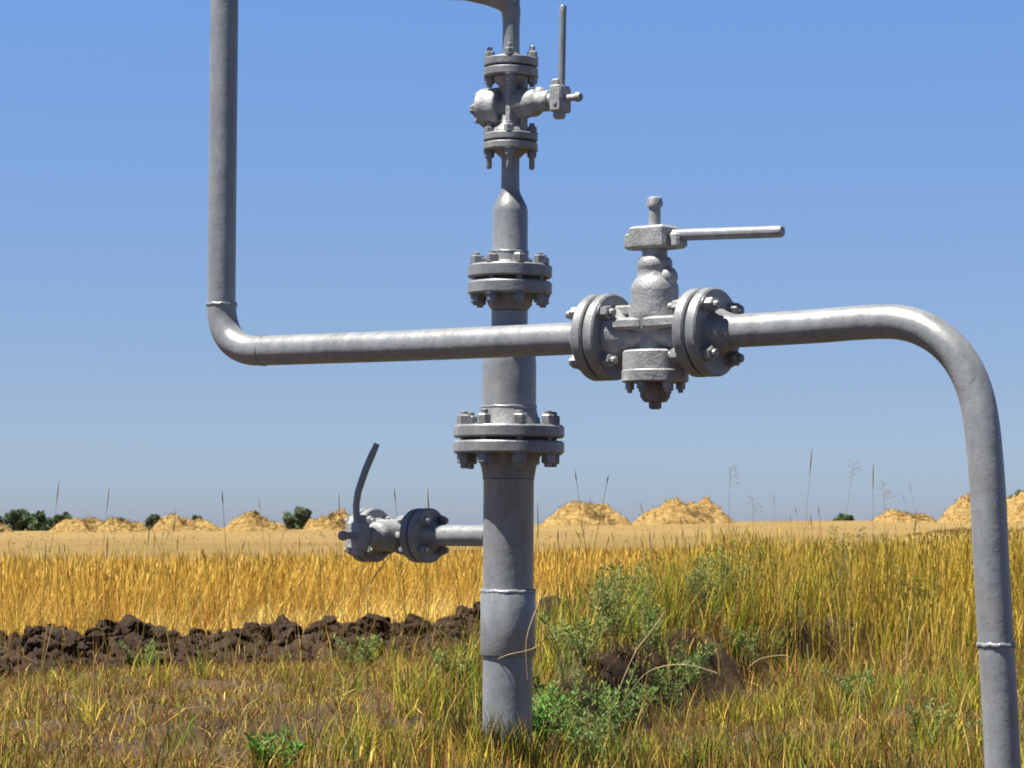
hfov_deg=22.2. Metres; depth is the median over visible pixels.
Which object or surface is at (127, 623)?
soil clod
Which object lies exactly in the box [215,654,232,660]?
soil clod
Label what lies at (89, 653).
soil crumbs
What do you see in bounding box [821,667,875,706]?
green weed
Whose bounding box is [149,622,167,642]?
soil clod
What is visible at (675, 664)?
bent straw
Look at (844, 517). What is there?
field bush
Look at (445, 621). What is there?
soil clod
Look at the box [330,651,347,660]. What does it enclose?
soil clod
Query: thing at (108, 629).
soil clod
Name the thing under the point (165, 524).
straw heap
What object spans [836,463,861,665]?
grass stalk
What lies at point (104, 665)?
soil clod
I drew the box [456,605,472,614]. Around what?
soil clod
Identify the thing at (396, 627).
soil clod
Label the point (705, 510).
straw heap
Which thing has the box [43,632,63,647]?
soil clod
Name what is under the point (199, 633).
soil clod
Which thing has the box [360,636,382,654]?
soil clod
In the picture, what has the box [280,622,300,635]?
soil clod
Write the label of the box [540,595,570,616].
soil clod
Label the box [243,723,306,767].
green weed
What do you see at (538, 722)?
green weed
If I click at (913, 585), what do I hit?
grass stalk
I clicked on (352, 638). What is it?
soil clod
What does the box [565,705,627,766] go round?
green weed
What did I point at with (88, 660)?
soil clod
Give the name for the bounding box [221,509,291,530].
straw heap
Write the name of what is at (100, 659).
soil clod
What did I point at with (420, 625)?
soil clod
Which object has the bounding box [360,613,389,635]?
soil clod
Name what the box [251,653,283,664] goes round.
soil clod
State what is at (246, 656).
soil clod
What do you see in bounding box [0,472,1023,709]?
dry grass
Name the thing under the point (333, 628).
soil clod
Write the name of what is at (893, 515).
straw heap
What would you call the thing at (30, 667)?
soil clod
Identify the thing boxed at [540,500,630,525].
straw heap
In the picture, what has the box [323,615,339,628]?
soil clod
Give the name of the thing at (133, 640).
soil clod
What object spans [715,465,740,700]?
grass stalk
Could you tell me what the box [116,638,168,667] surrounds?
green weed
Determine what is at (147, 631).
soil clod
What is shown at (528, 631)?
bent straw
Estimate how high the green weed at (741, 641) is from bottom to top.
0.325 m
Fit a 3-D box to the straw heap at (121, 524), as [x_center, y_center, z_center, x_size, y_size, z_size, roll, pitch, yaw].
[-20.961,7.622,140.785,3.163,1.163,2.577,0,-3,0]
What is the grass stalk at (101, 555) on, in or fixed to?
on the ground at (608, 673)
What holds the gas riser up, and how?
on the ground at (608, 673)
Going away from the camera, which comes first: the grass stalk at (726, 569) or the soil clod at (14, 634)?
the grass stalk at (726, 569)
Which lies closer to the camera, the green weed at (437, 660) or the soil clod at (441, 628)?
the green weed at (437, 660)
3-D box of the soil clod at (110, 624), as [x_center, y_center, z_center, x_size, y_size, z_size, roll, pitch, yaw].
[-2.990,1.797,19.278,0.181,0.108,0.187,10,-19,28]
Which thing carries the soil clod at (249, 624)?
on the ground at (608, 673)
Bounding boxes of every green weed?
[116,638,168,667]
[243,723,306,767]
[331,634,383,672]
[427,643,479,684]
[532,676,592,743]
[532,681,617,757]
[532,693,565,757]
[536,609,615,669]
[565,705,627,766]
[567,659,658,735]
[584,559,633,652]
[595,588,666,660]
[610,551,665,626]
[641,655,696,720]
[658,640,723,693]
[679,549,720,625]
[702,540,761,622]
[723,626,759,668]
[745,545,778,601]
[816,525,867,607]
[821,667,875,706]
[884,564,944,654]
[907,695,981,744]
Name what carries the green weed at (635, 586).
on the ground at (608, 673)
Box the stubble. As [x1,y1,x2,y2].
[2,520,1013,563]
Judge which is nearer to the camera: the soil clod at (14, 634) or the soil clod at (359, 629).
the soil clod at (14, 634)
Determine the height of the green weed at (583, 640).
0.344 m
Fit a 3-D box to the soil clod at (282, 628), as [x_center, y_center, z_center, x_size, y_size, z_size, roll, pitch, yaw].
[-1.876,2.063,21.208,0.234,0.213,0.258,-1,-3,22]
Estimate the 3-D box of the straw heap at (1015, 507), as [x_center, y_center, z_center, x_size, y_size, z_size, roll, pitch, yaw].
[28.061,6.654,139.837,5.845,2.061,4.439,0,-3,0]
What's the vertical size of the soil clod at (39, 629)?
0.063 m
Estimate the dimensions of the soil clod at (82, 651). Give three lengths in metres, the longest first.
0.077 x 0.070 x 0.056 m
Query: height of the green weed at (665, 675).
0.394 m
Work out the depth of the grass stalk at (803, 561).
16.96 m
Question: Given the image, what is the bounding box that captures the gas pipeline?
[206,0,1020,767]
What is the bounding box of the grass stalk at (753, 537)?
[746,499,762,688]
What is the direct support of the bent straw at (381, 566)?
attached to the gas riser
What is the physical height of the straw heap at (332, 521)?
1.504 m
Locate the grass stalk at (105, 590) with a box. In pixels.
[101,537,107,667]
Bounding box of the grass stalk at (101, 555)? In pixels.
[90,491,108,626]
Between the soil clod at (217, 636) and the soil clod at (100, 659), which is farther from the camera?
the soil clod at (217, 636)
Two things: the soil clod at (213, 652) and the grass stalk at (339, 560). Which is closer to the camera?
the soil clod at (213, 652)
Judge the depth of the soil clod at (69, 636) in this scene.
18.03 m
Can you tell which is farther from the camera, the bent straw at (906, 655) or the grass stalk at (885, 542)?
the grass stalk at (885, 542)
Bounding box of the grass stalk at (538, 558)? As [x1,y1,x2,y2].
[537,501,540,653]
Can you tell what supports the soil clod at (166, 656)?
on the ground at (608, 673)
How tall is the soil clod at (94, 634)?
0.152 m
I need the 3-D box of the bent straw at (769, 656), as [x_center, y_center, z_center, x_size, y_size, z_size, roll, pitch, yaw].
[1.475,1.583,14.937,0.234,0.067,0.004,0,-3,0]
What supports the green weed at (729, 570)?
on the ground at (608, 673)
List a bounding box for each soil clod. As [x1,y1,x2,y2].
[0,657,12,676]
[8,633,43,654]
[9,631,18,638]
[22,663,36,674]
[23,625,35,636]
[34,625,44,632]
[39,628,80,651]
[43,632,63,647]
[56,654,72,665]
[75,648,85,655]
[82,658,97,668]
[83,627,107,643]
[84,641,95,650]
[94,655,105,662]
[95,618,116,630]
[97,622,110,632]
[98,663,110,671]
[110,625,124,639]
[115,614,150,635]
[120,652,145,669]
[121,632,144,643]
[126,637,152,653]
[143,628,152,637]
[144,650,178,668]
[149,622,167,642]
[154,643,175,653]
[165,630,181,641]
[167,640,177,646]
[182,635,199,643]
[186,648,204,662]
[187,627,208,642]
[199,639,207,647]
[206,651,216,659]
[210,634,224,644]
[213,632,240,642]
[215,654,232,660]
[227,658,238,667]
[230,628,251,641]
[233,637,243,647]
[238,654,250,660]
[243,622,253,629]
[249,622,261,633]
[249,652,261,657]
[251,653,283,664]
[260,623,270,629]
[261,628,268,633]
[270,614,290,631]
[273,625,286,633]
[277,627,301,645]
[279,648,292,657]
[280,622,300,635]
[288,649,318,664]
[309,620,328,632]
[318,633,329,641]
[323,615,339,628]
[325,640,332,647]
[329,625,337,631]
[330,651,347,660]
[342,635,359,649]
[347,622,363,635]
[355,616,378,635]
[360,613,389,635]
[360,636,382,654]
[386,628,394,637]
[393,625,403,636]
[395,648,411,657]
[402,623,421,635]
[406,613,422,623]
[413,620,435,633]
[429,642,442,651]
[431,624,448,633]
[433,617,450,625]
[441,612,466,623]
[445,620,455,628]
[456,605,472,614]
[456,640,477,652]
[472,601,480,613]
[535,605,552,623]
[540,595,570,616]
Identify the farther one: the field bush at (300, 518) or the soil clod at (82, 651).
the field bush at (300, 518)
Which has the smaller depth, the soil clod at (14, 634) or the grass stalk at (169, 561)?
the soil clod at (14, 634)
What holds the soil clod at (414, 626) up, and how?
on the ground at (608, 673)
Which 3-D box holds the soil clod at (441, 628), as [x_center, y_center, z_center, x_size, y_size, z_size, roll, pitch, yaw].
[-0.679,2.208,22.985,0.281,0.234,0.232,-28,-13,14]
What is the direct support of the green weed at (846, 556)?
on the ground at (608, 673)
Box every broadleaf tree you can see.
[3,508,30,530]
[19,510,54,530]
[53,512,72,524]
[1008,489,1022,497]
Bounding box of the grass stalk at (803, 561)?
[799,451,811,696]
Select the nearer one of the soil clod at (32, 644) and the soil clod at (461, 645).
the soil clod at (32, 644)
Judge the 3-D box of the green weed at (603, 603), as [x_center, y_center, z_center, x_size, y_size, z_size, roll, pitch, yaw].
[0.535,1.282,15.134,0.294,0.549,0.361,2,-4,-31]
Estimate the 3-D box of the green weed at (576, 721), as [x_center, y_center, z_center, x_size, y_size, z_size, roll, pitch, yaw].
[0.306,1.644,12.851,0.441,0.403,0.481,0,-3,0]
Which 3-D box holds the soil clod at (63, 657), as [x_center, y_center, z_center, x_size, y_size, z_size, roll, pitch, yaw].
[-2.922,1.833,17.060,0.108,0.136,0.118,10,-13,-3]
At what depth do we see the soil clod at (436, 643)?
21.55 m
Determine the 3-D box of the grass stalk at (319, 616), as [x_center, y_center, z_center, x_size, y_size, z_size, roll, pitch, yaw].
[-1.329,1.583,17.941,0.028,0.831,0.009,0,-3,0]
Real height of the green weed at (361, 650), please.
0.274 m
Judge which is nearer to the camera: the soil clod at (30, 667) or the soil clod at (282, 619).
the soil clod at (30, 667)
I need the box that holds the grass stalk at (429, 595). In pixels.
[418,487,429,715]
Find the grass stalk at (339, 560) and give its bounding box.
[335,501,339,644]
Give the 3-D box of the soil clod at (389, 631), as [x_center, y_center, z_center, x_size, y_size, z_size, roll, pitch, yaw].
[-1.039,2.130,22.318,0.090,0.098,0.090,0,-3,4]
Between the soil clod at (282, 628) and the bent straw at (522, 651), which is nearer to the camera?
the bent straw at (522, 651)
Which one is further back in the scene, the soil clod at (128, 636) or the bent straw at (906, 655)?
the soil clod at (128, 636)
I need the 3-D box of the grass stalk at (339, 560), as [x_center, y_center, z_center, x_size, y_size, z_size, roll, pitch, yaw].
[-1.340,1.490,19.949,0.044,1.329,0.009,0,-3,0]
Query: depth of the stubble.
109.53 m
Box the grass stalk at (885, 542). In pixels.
[880,480,890,683]
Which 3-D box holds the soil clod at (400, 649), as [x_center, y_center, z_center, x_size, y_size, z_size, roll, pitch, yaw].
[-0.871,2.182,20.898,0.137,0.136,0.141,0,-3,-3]
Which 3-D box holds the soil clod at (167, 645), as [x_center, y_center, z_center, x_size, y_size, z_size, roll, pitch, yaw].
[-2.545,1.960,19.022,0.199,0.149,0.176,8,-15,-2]
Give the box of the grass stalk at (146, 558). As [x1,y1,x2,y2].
[139,526,149,617]
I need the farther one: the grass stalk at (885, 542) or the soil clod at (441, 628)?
the soil clod at (441, 628)
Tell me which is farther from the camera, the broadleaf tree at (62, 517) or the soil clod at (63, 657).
the broadleaf tree at (62, 517)
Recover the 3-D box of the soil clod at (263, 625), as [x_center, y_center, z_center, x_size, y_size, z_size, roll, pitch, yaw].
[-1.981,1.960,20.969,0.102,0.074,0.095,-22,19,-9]
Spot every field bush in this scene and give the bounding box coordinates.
[145,514,159,529]
[192,514,202,520]
[281,506,311,528]
[833,513,854,520]
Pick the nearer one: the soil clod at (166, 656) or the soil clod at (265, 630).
the soil clod at (166, 656)
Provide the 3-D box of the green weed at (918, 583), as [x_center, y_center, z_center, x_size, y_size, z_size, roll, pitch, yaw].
[3.080,1.768,19.895,0.465,0.802,0.675,0,-3,0]
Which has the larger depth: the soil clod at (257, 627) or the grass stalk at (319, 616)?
the soil clod at (257, 627)
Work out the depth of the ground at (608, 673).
19.02 m
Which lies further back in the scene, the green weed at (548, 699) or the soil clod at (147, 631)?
the soil clod at (147, 631)
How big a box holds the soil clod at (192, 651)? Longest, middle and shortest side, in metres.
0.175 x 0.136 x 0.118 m
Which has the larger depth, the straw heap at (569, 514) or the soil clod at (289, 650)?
the straw heap at (569, 514)
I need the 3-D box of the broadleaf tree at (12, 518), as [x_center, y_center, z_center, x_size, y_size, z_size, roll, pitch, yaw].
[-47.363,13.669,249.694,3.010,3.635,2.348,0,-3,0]
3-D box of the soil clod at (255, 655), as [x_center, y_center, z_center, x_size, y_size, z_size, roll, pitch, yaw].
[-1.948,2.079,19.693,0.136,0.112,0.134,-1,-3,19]
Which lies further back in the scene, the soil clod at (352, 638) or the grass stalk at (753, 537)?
the soil clod at (352, 638)
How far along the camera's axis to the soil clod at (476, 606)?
23.61 m
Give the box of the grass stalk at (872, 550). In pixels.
[871,468,873,674]
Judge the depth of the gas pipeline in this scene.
9.57 m
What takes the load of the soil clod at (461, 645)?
on the ground at (608, 673)
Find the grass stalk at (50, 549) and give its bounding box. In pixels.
[37,482,58,624]
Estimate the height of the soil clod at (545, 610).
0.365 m
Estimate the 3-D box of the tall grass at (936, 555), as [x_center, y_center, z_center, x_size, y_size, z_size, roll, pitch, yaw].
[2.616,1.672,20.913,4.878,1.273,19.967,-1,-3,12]
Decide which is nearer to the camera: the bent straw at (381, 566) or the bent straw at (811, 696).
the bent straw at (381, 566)
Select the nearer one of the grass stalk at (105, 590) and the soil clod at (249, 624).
the grass stalk at (105, 590)
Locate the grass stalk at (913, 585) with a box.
[913,512,919,684]
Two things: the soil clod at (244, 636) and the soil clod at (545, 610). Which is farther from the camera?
the soil clod at (545, 610)
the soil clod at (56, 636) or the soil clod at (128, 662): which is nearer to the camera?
the soil clod at (128, 662)
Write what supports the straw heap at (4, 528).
on the ground at (608, 673)
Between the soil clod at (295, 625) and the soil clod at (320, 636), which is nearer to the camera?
the soil clod at (320, 636)
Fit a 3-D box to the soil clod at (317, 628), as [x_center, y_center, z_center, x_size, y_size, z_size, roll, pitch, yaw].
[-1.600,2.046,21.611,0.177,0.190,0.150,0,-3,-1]
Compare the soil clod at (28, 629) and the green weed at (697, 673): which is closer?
the green weed at (697, 673)
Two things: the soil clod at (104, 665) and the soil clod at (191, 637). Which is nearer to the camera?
the soil clod at (104, 665)
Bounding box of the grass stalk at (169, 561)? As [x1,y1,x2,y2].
[159,511,175,624]
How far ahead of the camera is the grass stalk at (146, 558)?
20.96 m
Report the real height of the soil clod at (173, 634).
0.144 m
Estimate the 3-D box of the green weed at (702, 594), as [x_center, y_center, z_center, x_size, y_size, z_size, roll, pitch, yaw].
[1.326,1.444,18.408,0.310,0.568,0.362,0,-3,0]
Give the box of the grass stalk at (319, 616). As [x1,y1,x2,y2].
[317,561,320,661]
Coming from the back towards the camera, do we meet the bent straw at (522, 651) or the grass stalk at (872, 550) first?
the grass stalk at (872, 550)
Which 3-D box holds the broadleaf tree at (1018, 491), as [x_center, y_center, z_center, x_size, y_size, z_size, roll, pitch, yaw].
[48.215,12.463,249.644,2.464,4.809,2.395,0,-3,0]
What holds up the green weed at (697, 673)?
on the ground at (608, 673)
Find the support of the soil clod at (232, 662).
on the ground at (608, 673)
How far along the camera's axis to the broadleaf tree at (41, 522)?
249.00 m
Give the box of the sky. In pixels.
[0,0,1023,526]
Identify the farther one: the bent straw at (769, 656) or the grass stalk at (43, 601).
the grass stalk at (43, 601)
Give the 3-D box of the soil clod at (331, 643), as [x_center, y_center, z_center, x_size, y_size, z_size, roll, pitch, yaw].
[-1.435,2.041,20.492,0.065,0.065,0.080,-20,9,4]
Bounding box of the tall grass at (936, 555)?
[429,520,1023,734]
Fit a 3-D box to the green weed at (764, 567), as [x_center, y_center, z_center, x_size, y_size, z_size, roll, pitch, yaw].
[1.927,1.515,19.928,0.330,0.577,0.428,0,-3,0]
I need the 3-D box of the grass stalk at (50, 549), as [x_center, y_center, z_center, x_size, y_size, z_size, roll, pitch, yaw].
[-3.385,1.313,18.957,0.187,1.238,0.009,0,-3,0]
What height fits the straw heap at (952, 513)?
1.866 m
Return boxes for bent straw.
[366,540,394,590]
[496,637,546,659]
[526,591,545,679]
[617,611,664,693]
[621,664,720,704]
[750,655,789,665]
[807,644,813,750]
[906,611,911,701]
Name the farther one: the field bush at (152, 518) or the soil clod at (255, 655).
the field bush at (152, 518)
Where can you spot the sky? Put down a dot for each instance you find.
(884, 138)
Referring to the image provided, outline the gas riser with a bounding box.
[338,0,582,760]
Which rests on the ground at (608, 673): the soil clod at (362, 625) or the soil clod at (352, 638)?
the soil clod at (362, 625)
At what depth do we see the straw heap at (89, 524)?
142.05 m
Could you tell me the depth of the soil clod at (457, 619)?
23.48 m
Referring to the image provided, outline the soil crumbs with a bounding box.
[0,613,559,671]
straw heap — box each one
[0,523,14,531]
[48,515,102,531]
[94,516,148,531]
[150,512,220,531]
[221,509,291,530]
[302,508,350,530]
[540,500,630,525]
[632,496,734,524]
[870,507,936,521]
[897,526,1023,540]
[938,493,970,521]
[1006,490,1023,522]
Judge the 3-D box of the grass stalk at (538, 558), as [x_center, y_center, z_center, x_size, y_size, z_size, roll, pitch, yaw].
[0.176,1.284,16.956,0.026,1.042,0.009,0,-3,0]
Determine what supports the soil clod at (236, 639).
on the ground at (608, 673)
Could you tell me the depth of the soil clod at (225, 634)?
20.12 m
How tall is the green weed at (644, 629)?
0.452 m
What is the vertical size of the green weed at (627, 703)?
0.405 m
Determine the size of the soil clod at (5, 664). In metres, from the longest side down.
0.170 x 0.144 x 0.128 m
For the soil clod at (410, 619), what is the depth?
22.85 m
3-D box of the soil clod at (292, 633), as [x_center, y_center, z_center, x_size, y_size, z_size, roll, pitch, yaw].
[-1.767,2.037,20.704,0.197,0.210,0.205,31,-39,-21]
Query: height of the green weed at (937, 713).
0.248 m
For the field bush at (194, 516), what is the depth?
249.44 m
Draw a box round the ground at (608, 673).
[0,521,1023,767]
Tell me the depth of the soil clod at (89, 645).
18.70 m
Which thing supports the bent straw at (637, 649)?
on the ground at (608, 673)
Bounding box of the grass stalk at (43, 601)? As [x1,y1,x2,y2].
[41,544,45,668]
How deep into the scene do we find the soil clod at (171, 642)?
19.41 m
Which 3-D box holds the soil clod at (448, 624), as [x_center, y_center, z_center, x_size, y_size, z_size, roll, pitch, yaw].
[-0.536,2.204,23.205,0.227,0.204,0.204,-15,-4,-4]
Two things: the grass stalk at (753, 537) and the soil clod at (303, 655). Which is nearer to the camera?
the grass stalk at (753, 537)
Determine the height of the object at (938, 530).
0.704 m
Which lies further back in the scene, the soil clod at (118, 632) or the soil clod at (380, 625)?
the soil clod at (380, 625)

